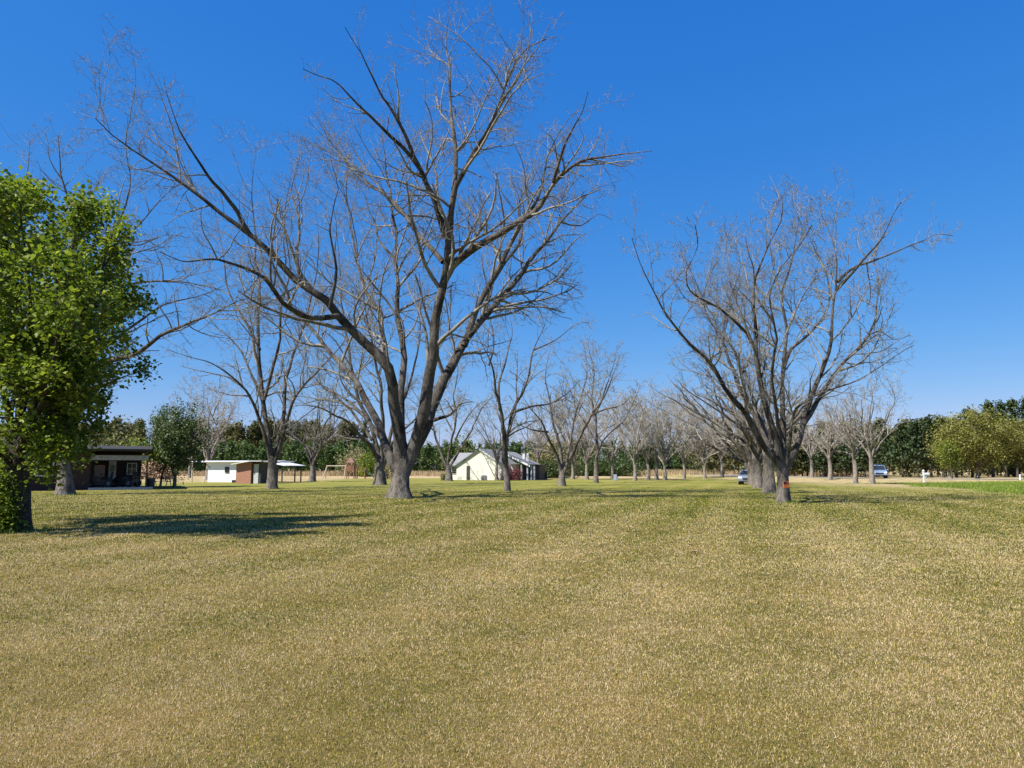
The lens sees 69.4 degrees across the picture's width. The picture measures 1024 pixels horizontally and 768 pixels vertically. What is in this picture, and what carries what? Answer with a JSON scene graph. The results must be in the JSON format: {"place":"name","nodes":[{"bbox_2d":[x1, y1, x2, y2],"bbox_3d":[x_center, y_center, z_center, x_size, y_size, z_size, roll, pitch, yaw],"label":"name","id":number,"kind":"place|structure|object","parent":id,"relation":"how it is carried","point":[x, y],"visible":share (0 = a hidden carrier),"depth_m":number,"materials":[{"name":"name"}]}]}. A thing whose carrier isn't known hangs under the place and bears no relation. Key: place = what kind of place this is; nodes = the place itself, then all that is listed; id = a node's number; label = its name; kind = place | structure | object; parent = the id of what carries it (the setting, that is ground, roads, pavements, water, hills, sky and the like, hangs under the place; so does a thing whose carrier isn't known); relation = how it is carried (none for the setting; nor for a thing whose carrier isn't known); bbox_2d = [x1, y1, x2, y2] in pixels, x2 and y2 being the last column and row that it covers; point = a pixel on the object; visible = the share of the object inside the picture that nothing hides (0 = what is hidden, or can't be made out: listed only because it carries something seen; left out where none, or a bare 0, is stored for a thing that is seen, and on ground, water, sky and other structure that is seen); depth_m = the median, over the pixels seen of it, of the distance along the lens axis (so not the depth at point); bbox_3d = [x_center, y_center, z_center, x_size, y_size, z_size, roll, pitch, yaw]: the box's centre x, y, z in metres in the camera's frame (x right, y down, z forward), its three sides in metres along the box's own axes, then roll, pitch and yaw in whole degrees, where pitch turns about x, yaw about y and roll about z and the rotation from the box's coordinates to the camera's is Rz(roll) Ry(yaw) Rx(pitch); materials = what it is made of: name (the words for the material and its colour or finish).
{"place":"outdoors","nodes":[
{"label":"outdoors","id":0,"kind":"place"},
{"bbox_2d":[0,468,1023,767],"bbox_3d":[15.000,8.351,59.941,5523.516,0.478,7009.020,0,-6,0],"label":"ground","id":1,"kind":"structure","parent":0,"point":[606,484],"depth_m":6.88,"materials":[{"name":"plant"}]},
{"bbox_2d":[0,432,34,532],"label":"shrub","id":2,"kind":"object","parent":1,"relation":"on","point":[6,511],"visible":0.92,"depth_m":19.01,"materials":[{"name":"green plant"}]},
{"bbox_2d":[0,445,152,490],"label":"brick house","id":3,"kind":"structure","parent":1,"relation":"on","point":[118,461],"depth_m":57.38,"materials":[{"name":"brown brick"}]},
{"bbox_2d":[35,461,54,475],"bbox_3d":[-34.799,6.040,55.159,1.160,1.680,0.100,3,-7,-26],"label":"window","id":4,"kind":"structure","parent":3,"relation":"in","point":[36,461],"depth_m":55.06,"materials":[{"name":"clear glass"}]},
{"bbox_2d":[89,472,113,486],"bbox_3d":[-32.085,7.456,57.797,1.775,1.200,1.200,2,-7,-20],"label":"riding mower","id":5,"kind":"object","parent":3,"relation":"on","point":[105,482],"visible":0.96,"depth_m":57.41,"materials":[{"name":"metal"}]},
{"bbox_2d":[108,461,116,478],"bbox_3d":[-33.270,7.432,61.568,0.550,2.080,0.070,3,-7,-26],"label":"door","id":6,"kind":"structure","parent":3,"relation":"in","point":[112,464],"depth_m":61.59,"materials":[{"name":"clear glass"}]},
{"bbox_2d":[112,472,140,486],"bbox_3d":[-30.589,7.563,58.737,1.775,1.200,1.200,-1,-7,10],"label":"riding mower","id":7,"kind":"object","parent":3,"relation":"on","point":[122,481],"visible":0.91,"depth_m":58.42,"materials":[{"name":"metal"}]},
{"bbox_2d":[126,463,136,474],"bbox_3d":[-31.974,7.140,62.232,0.770,0.990,0.100,3,-7,-26],"label":"window","id":8,"kind":"structure","parent":3,"relation":"in","point":[131,467],"depth_m":62.23,"materials":[{"name":"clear glass"}]},
{"bbox_2d":[0,163,162,531],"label":"leafy tree","id":9,"kind":"object","parent":1,"relation":"on","point":[43,369],"visible":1,"depth_m":18.45,"materials":[{"name":"green plant"}]},
{"bbox_2d":[80,414,142,454],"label":"thicket","id":10,"kind":"object","parent":1,"relation":"on","point":[109,439],"visible":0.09,"depth_m":139.43,"materials":[{"name":"green plant"}]},
{"bbox_2d":[105,428,168,477],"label":"thicket","id":11,"kind":"object","parent":1,"relation":"on","point":[137,444],"visible":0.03,"depth_m":129.27,"materials":[{"name":"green plant"}]},
{"bbox_2d":[1,87,294,494],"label":"pecan tree","id":12,"kind":"object","parent":1,"relation":"on","point":[68,487],"visible":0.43,"depth_m":45.36,"materials":[{"name":"grey plant"}]},
{"bbox_2d":[147,478,154,488],"bbox_3d":[-29.283,8.076,59.988,0.620,0.850,0.630,0,-6,0],"label":"barrel","id":13,"kind":"object","parent":1,"relation":"on","point":[150,482],"visible":0.73,"depth_m":59.76,"materials":[{"name":"metal"}]},
{"bbox_2d":[141,459,181,478],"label":"dry brush","id":14,"kind":"object","parent":1,"relation":"on","point":[143,472],"visible":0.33,"depth_m":110.45,"materials":[{"name":"brown plant"}]},
{"bbox_2d":[133,397,218,486],"bbox_3d":[-29.515,5.161,65.074,6.702,8.193,6.295,-2,-7,18],"label":"evergreen tree","id":15,"kind":"object","parent":1,"relation":"on","point":[181,438],"visible":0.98,"depth_m":64.54,"materials":[{"name":"green plant"}]},
{"bbox_2d":[1,415,371,471],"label":"distant woods","id":16,"kind":"object","parent":1,"relation":"on","point":[252,433],"visible":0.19,"depth_m":331.64,"materials":[{"name":"green plant"}]},
{"bbox_2d":[161,375,246,477],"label":"pecan tree","id":17,"kind":"object","parent":1,"relation":"on","point":[211,423],"visible":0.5,"depth_m":125.03,"materials":[{"name":"grey plant"}]},
{"bbox_2d":[187,375,245,479],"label":"pecan tree","id":18,"kind":"object","parent":1,"relation":"on","point":[208,455],"visible":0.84,"depth_m":101.06,"materials":[{"name":"grey plant"}]},
{"bbox_2d":[191,461,304,482],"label":"white outbuilding","id":19,"kind":"structure","parent":1,"relation":"on","point":[221,471],"depth_m":86.15,"materials":[{"name":"paint"}]},
{"bbox_2d":[231,461,267,483],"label":"brick shed","id":20,"kind":"structure","parent":1,"relation":"on","point":[251,472],"depth_m":78.30,"materials":[{"name":"brick"}]},
{"bbox_2d":[253,464,258,483],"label":"door","id":21,"kind":"structure","parent":20,"relation":"in","point":[256,466],"depth_m":78.22,"materials":[{"name":"metal"}]},
{"bbox_2d":[162,118,364,488],"bbox_3d":[-20.669,-7.319,60.829,17.348,32.084,14.532,0,-6,0],"label":"pecan tree","id":22,"kind":"object","parent":1,"relation":"on","point":[272,455],"visible":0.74,"depth_m":59.78,"materials":[{"name":"grey plant"}]},
{"bbox_2d":[251,365,367,481],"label":"pecan tree","id":23,"kind":"object","parent":1,"relation":"on","point":[312,457],"visible":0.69,"depth_m":90.89,"materials":[{"name":"grey plant"}]},
{"bbox_2d":[322,457,373,478],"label":"swing playset","id":24,"kind":"object","parent":1,"relation":"on","point":[353,461],"visible":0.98,"depth_m":115.75,"materials":[{"name":"brown wood"}]},
{"bbox_2d":[334,442,368,475],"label":"shrub","id":25,"kind":"object","parent":1,"relation":"on","point":[354,458],"visible":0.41,"depth_m":148.71,"materials":[{"name":"green plant"}]},
{"bbox_2d":[59,0,650,498],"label":"pecan tree","id":26,"kind":"object","parent":1,"relation":"on","point":[401,456],"visible":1,"depth_m":40.84,"materials":[{"name":"grey plant"}]},
{"bbox_2d":[354,447,375,476],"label":"shrub","id":27,"kind":"object","parent":1,"relation":"on","point":[369,467],"visible":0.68,"depth_m":138.50,"materials":[{"name":"green plant"}]},
{"bbox_2d":[270,186,472,484],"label":"pecan tree","id":28,"kind":"object","parent":1,"relation":"on","point":[380,465],"visible":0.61,"depth_m":73.36,"materials":[{"name":"grey plant"}]},
{"bbox_2d":[369,464,391,478],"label":"shrub","id":29,"kind":"object","parent":1,"relation":"on","point":[388,472],"visible":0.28,"depth_m":108.73,"materials":[{"name":"green plant"}]},
{"bbox_2d":[82,438,775,471],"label":"pine plantation","id":30,"kind":"object","parent":1,"relation":"on","point":[429,458],"visible":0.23,"depth_m":202.46,"materials":[{"name":"green plant"}]},
{"bbox_2d":[1,479,876,533],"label":"untrimmed grass","id":31,"kind":"structure","parent":1,"relation":"on","point":[46,528],"depth_m":35.07,"materials":[{"name":"green plant"}]},
{"bbox_2d":[439,473,445,480],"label":"shrub","id":32,"kind":"object","parent":1,"relation":"on","point":[443,476],"visible":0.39,"depth_m":99.98,"materials":[{"name":"green plant"}]},
{"bbox_2d":[405,320,506,480],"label":"pecan tree","id":33,"kind":"object","parent":1,"relation":"on","point":[449,476],"visible":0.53,"depth_m":95.23,"materials":[{"name":"grey plant"}]},
{"bbox_2d":[440,433,484,472],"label":"budding tree","id":34,"kind":"object","parent":1,"relation":"on","point":[473,450],"visible":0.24,"depth_m":121.62,"materials":[{"name":"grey plant"}]},
{"bbox_2d":[471,396,521,479],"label":"pecan tree","id":35,"kind":"object","parent":1,"relation":"on","point":[496,457],"visible":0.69,"depth_m":99.81,"materials":[{"name":"grey plant"}]},
{"bbox_2d":[450,448,545,479],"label":"cream house","id":36,"kind":"structure","parent":1,"relation":"on","point":[477,464],"depth_m":101.82,"materials":[{"name":"beige paint"}]},
{"bbox_2d":[452,466,456,473],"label":"window","id":37,"kind":"structure","parent":36,"relation":"in","point":[454,470],"depth_m":104.23,"materials":[{"name":"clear glass"}]},
{"bbox_2d":[466,466,469,479],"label":"door","id":38,"kind":"structure","parent":36,"relation":"in","point":[467,467],"depth_m":101.63,"materials":[{"name":"white"}]},
{"bbox_2d":[497,463,524,479],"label":"azalea bush","id":39,"kind":"object","parent":1,"relation":"on","point":[512,475],"visible":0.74,"depth_m":98.02,"materials":[{"name":"pink plant"}]},
{"bbox_2d":[170,469,868,476],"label":"dry field grass","id":40,"kind":"structure","parent":1,"relation":"on","point":[423,473],"depth_m":154.02,"materials":[{"name":"beige plant"}]},
{"bbox_2d":[467,278,595,490],"bbox_3d":[1.687,-0.306,55.692,9.122,16.992,13.110,-1,-7,8],"label":"pecan tree","id":41,"kind":"object","parent":1,"relation":"on","point":[505,466],"visible":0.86,"depth_m":53.79,"materials":[{"name":"grey plant"}]},
{"bbox_2d":[507,400,573,463],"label":"pecan tree","id":42,"kind":"object","parent":1,"relation":"on","point":[539,437],"visible":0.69,"depth_m":112.29,"materials":[{"name":"grey plant"}]},
{"bbox_2d":[533,453,570,477],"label":"shrub","id":43,"kind":"object","parent":1,"relation":"on","point":[551,471],"visible":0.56,"depth_m":120.32,"materials":[{"name":"green plant"}]},
{"bbox_2d":[528,426,583,477],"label":"thicket","id":44,"kind":"object","parent":1,"relation":"on","point":[546,454],"visible":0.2,"depth_m":126.63,"materials":[{"name":"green plant"}]},
{"bbox_2d":[525,388,614,478],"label":"pecan tree","id":45,"kind":"object","parent":1,"relation":"on","point":[574,458],"visible":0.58,"depth_m":107.82,"materials":[{"name":"grey plant"}]},
{"bbox_2d":[506,321,637,485],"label":"pecan tree","id":46,"kind":"object","parent":1,"relation":"on","point":[562,469],"visible":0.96,"depth_m":69.15,"materials":[{"name":"grey plant"}]},
{"bbox_2d":[545,376,636,479],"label":"pecan tree","id":47,"kind":"object","parent":1,"relation":"on","point":[588,457],"visible":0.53,"depth_m":106.26,"materials":[{"name":"grey plant"}]},
{"bbox_2d":[569,454,625,475],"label":"shrub","id":48,"kind":"object","parent":1,"relation":"on","point":[591,469],"visible":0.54,"depth_m":147.99,"materials":[{"name":"green plant"}]},
{"bbox_2d":[548,323,647,482],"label":"pecan tree","id":49,"kind":"object","parent":1,"relation":"on","point":[595,477],"visible":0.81,"depth_m":82.89,"materials":[{"name":"grey plant"}]},
{"bbox_2d":[565,389,642,477],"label":"pecan tree","id":50,"kind":"object","parent":1,"relation":"on","point":[612,454],"visible":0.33,"depth_m":116.19,"materials":[{"name":"grey plant"}]},
{"bbox_2d":[590,451,646,475],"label":"shrub","id":51,"kind":"object","parent":1,"relation":"on","point":[628,471],"visible":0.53,"depth_m":150.12,"materials":[{"name":"green plant"}]},
{"bbox_2d":[597,383,675,480],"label":"pecan tree","id":52,"kind":"object","parent":1,"relation":"on","point":[636,438],"visible":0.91,"depth_m":97.90,"materials":[{"name":"grey plant"}]},
{"bbox_2d":[615,391,675,479],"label":"pecan tree","id":53,"kind":"object","parent":1,"relation":"on","point":[646,456],"visible":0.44,"depth_m":104.24,"materials":[{"name":"grey plant"}]},
{"bbox_2d":[615,386,715,479],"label":"pecan tree","id":54,"kind":"object","parent":1,"relation":"on","point":[656,462],"visible":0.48,"depth_m":104.19,"materials":[{"name":"grey plant"}]},
{"bbox_2d":[621,376,713,479],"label":"pecan tree","id":55,"kind":"object","parent":1,"relation":"on","point":[665,461],"visible":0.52,"depth_m":102.65,"materials":[{"name":"grey plant"}]},
{"bbox_2d":[634,402,720,478],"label":"pecan tree","id":56,"kind":"object","parent":1,"relation":"on","point":[683,458],"visible":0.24,"depth_m":120.55,"materials":[{"name":"grey plant"}]},
{"bbox_2d":[662,396,735,478],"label":"pecan tree","id":57,"kind":"object","parent":1,"relation":"on","point":[700,453],"visible":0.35,"depth_m":116.07,"materials":[{"name":"grey plant"}]},
{"bbox_2d":[664,387,759,476],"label":"pecan tree","id":58,"kind":"object","parent":1,"relation":"on","point":[720,455],"visible":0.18,"depth_m":118.27,"materials":[{"name":"grey plant"}]},
{"bbox_2d":[634,349,816,484],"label":"pecan tree","id":59,"kind":"object","parent":1,"relation":"on","point":[746,456],"visible":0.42,"depth_m":72.43,"materials":[{"name":"grey plant"}]},
{"bbox_2d":[634,374,834,482],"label":"pecan tree","id":60,"kind":"object","parent":1,"relation":"on","point":[742,460],"visible":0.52,"depth_m":81.43,"materials":[{"name":"grey plant"}]},
{"bbox_2d":[737,470,747,484],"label":"parked car","id":61,"kind":"object","parent":1,"relation":"on","point":[742,478],"visible":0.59,"depth_m":72.41,"materials":[{"name":"silver metal"}]},
{"bbox_2d":[654,359,841,487],"bbox_3d":[20.395,3.327,61.974,14.520,11.280,12.646,6,-9,-42],"label":"pecan tree","id":62,"kind":"object","parent":1,"relation":"on","point":[756,468],"visible":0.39,"depth_m":61.72,"materials":[{"name":"grey plant"}]},
{"bbox_2d":[678,342,868,493],"bbox_3d":[16.680,2.074,49.484,13.661,10.896,8.454,-6,-9,44],"label":"pecan tree","id":63,"kind":"object","parent":1,"relation":"on","point":[769,485],"visible":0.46,"depth_m":49.16,"materials":[{"name":"grey plant"}]},
{"bbox_2d":[618,164,960,502],"bbox_3d":[14.753,-3.504,36.671,15.679,19.053,17.274,-3,-7,22],"label":"pecan tree","id":64,"kind":"object","parent":1,"relation":"on","point":[781,457],"visible":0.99,"depth_m":36.36,"materials":[{"name":"grey plant"}]},
{"bbox_2d":[783,481,788,487],"bbox_3d":[12.889,4.724,34.789,0.340,0.300,0.030,3,-7,-22],"label":"trunk sign","id":65,"kind":"object","parent":64,"relation":"attached to","point":[785,484],"visible":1,"depth_m":34.77,"materials":[{"name":"orange paint"}]},
{"bbox_2d":[791,440,818,475],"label":"pine tree","id":66,"kind":"object","parent":1,"relation":"on","point":[805,456],"visible":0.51,"depth_m":138.64,"materials":[{"name":"green plant"}]},
{"bbox_2d":[774,396,846,476],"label":"pecan tree","id":67,"kind":"object","parent":1,"relation":"on","point":[811,452],"visible":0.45,"depth_m":107.84,"materials":[{"name":"grey plant"}]},
{"bbox_2d":[779,395,861,479],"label":"pecan tree","id":68,"kind":"object","parent":1,"relation":"on","point":[828,455],"visible":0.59,"depth_m":93.42,"materials":[{"name":"grey plant"}]},
{"bbox_2d":[805,435,836,476],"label":"pine tree","id":69,"kind":"object","parent":1,"relation":"on","point":[820,458],"visible":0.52,"depth_m":135.88,"materials":[{"name":"green plant"}]},
{"bbox_2d":[832,437,863,476],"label":"pine tree","id":70,"kind":"object","parent":1,"relation":"on","point":[842,456],"visible":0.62,"depth_m":134.84,"materials":[{"name":"green plant"}]},
{"bbox_2d":[679,412,1023,476],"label":"roadside woods","id":71,"kind":"object","parent":1,"relation":"on","point":[729,463],"visible":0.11,"depth_m":143.73,"materials":[{"name":"green plant"}]},
{"bbox_2d":[821,391,896,483],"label":"pecan tree","id":72,"kind":"object","parent":1,"relation":"on","point":[854,455],"visible":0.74,"depth_m":78.83,"materials":[{"name":"grey plant"}]},
{"bbox_2d":[847,432,876,476],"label":"pine tree","id":73,"kind":"object","parent":1,"relation":"on","point":[862,455],"visible":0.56,"depth_m":132.71,"materials":[{"name":"green plant"}]},
{"bbox_2d":[819,368,912,483],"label":"pecan tree","id":74,"kind":"object","parent":1,"relation":"on","point":[871,451],"visible":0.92,"depth_m":75.82,"materials":[{"name":"grey plant"}]},
{"bbox_2d":[873,427,900,470],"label":"pine tree","id":75,"kind":"object","parent":1,"relation":"on","point":[884,456],"visible":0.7,"depth_m":131.02,"materials":[{"name":"green plant"}]},
{"bbox_2d":[880,421,919,476],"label":"pine tree","id":76,"kind":"object","parent":1,"relation":"on","point":[900,434],"visible":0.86,"depth_m":129.06,"materials":[{"name":"green plant"}]},
{"bbox_2d":[898,418,930,477],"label":"pine tree","id":77,"kind":"object","parent":1,"relation":"on","point":[915,439],"visible":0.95,"depth_m":127.05,"materials":[{"name":"green plant"}]},
{"bbox_2d":[911,415,939,477],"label":"pine tree","id":78,"kind":"object","parent":1,"relation":"on","point":[928,421],"visible":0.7,"depth_m":126.34,"materials":[{"name":"green plant"}]},
{"bbox_2d":[922,470,928,482],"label":"mailbox post","id":79,"kind":"object","parent":1,"relation":"on","point":[924,474],"visible":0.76,"depth_m":83.30,"materials":[{"name":"white wood"}]},
{"bbox_2d":[923,414,948,477],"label":"pine tree","id":80,"kind":"object","parent":1,"relation":"on","point":[943,469],"visible":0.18,"depth_m":125.48,"materials":[{"name":"green plant"}]},
{"bbox_2d":[933,437,965,477],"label":"sapling tree","id":81,"kind":"object","parent":1,"relation":"on","point":[948,457],"visible":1,"depth_m":101.05,"materials":[{"name":"green plant"}]},
{"bbox_2d":[931,418,970,477],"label":"pine tree","id":82,"kind":"object","parent":1,"relation":"on","point":[956,474],"visible":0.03,"depth_m":124.94,"materials":[{"name":"green plant"}]},
{"bbox_2d":[923,404,1023,478],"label":"oak tree","id":83,"kind":"object","parent":1,"relation":"on","point":[977,445],"visible":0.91,"depth_m":102.94,"materials":[{"name":"green plant"}]},
{"bbox_2d":[958,406,988,477],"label":"pine tree","id":84,"kind":"object","parent":1,"relation":"on","point":[963,411],"visible":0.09,"depth_m":129.85,"materials":[{"name":"green plant"}]},
{"bbox_2d":[979,399,1000,476],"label":"pine tree","id":85,"kind":"object","parent":1,"relation":"on","point":[988,403],"visible":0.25,"depth_m":132.69,"materials":[{"name":"green plant"}]},
{"bbox_2d":[993,399,1012,476],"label":"pine tree","id":86,"kind":"object","parent":1,"relation":"on","point":[1000,407],"visible":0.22,"depth_m":131.87,"materials":[{"name":"green plant"}]},
{"bbox_2d":[987,415,1023,478],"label":"oak tree","id":87,"kind":"object","parent":1,"relation":"on","point":[1018,460],"visible":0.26,"depth_m":106.60,"materials":[{"name":"green plant"}]},
{"bbox_2d":[1001,397,1023,476],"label":"pine tree","id":88,"kind":"object","parent":1,"relation":"on","point":[1011,404],"visible":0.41,"depth_m":130.90,"materials":[{"name":"green plant"}]},
{"bbox_2d":[1011,396,1023,456],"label":"pine tree","id":89,"kind":"object","parent":1,"relation":"on","point":[1021,407],"visible":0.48,"depth_m":130.31,"materials":[{"name":"green plant"}]},
{"bbox_2d":[0,0,1023,465],"label":"sky","id":90,"kind":"structure","parent":0,"point":[923,98],"materials":[{"name":"blue"}]},
{"bbox_2d":[694,474,967,478],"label":"road","id":91,"kind":"structure","parent":0,"point":[848,477],"depth_m":102.70,"materials":[{"name":"grey asphalt"}]},
{"bbox_2d":[874,465,887,477],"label":"parked car","id":92,"kind":"object","parent":91,"relation":"on","point":[880,470],"visible":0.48,"depth_m":95.78,"materials":[{"name":"silver metal"}]},
{"bbox_2d":[878,480,1023,493],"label":"verge grass","id":93,"kind":"structure","parent":0,"point":[1013,486],"depth_m":66.18,"materials":[{"name":"green plant"}]}
]}

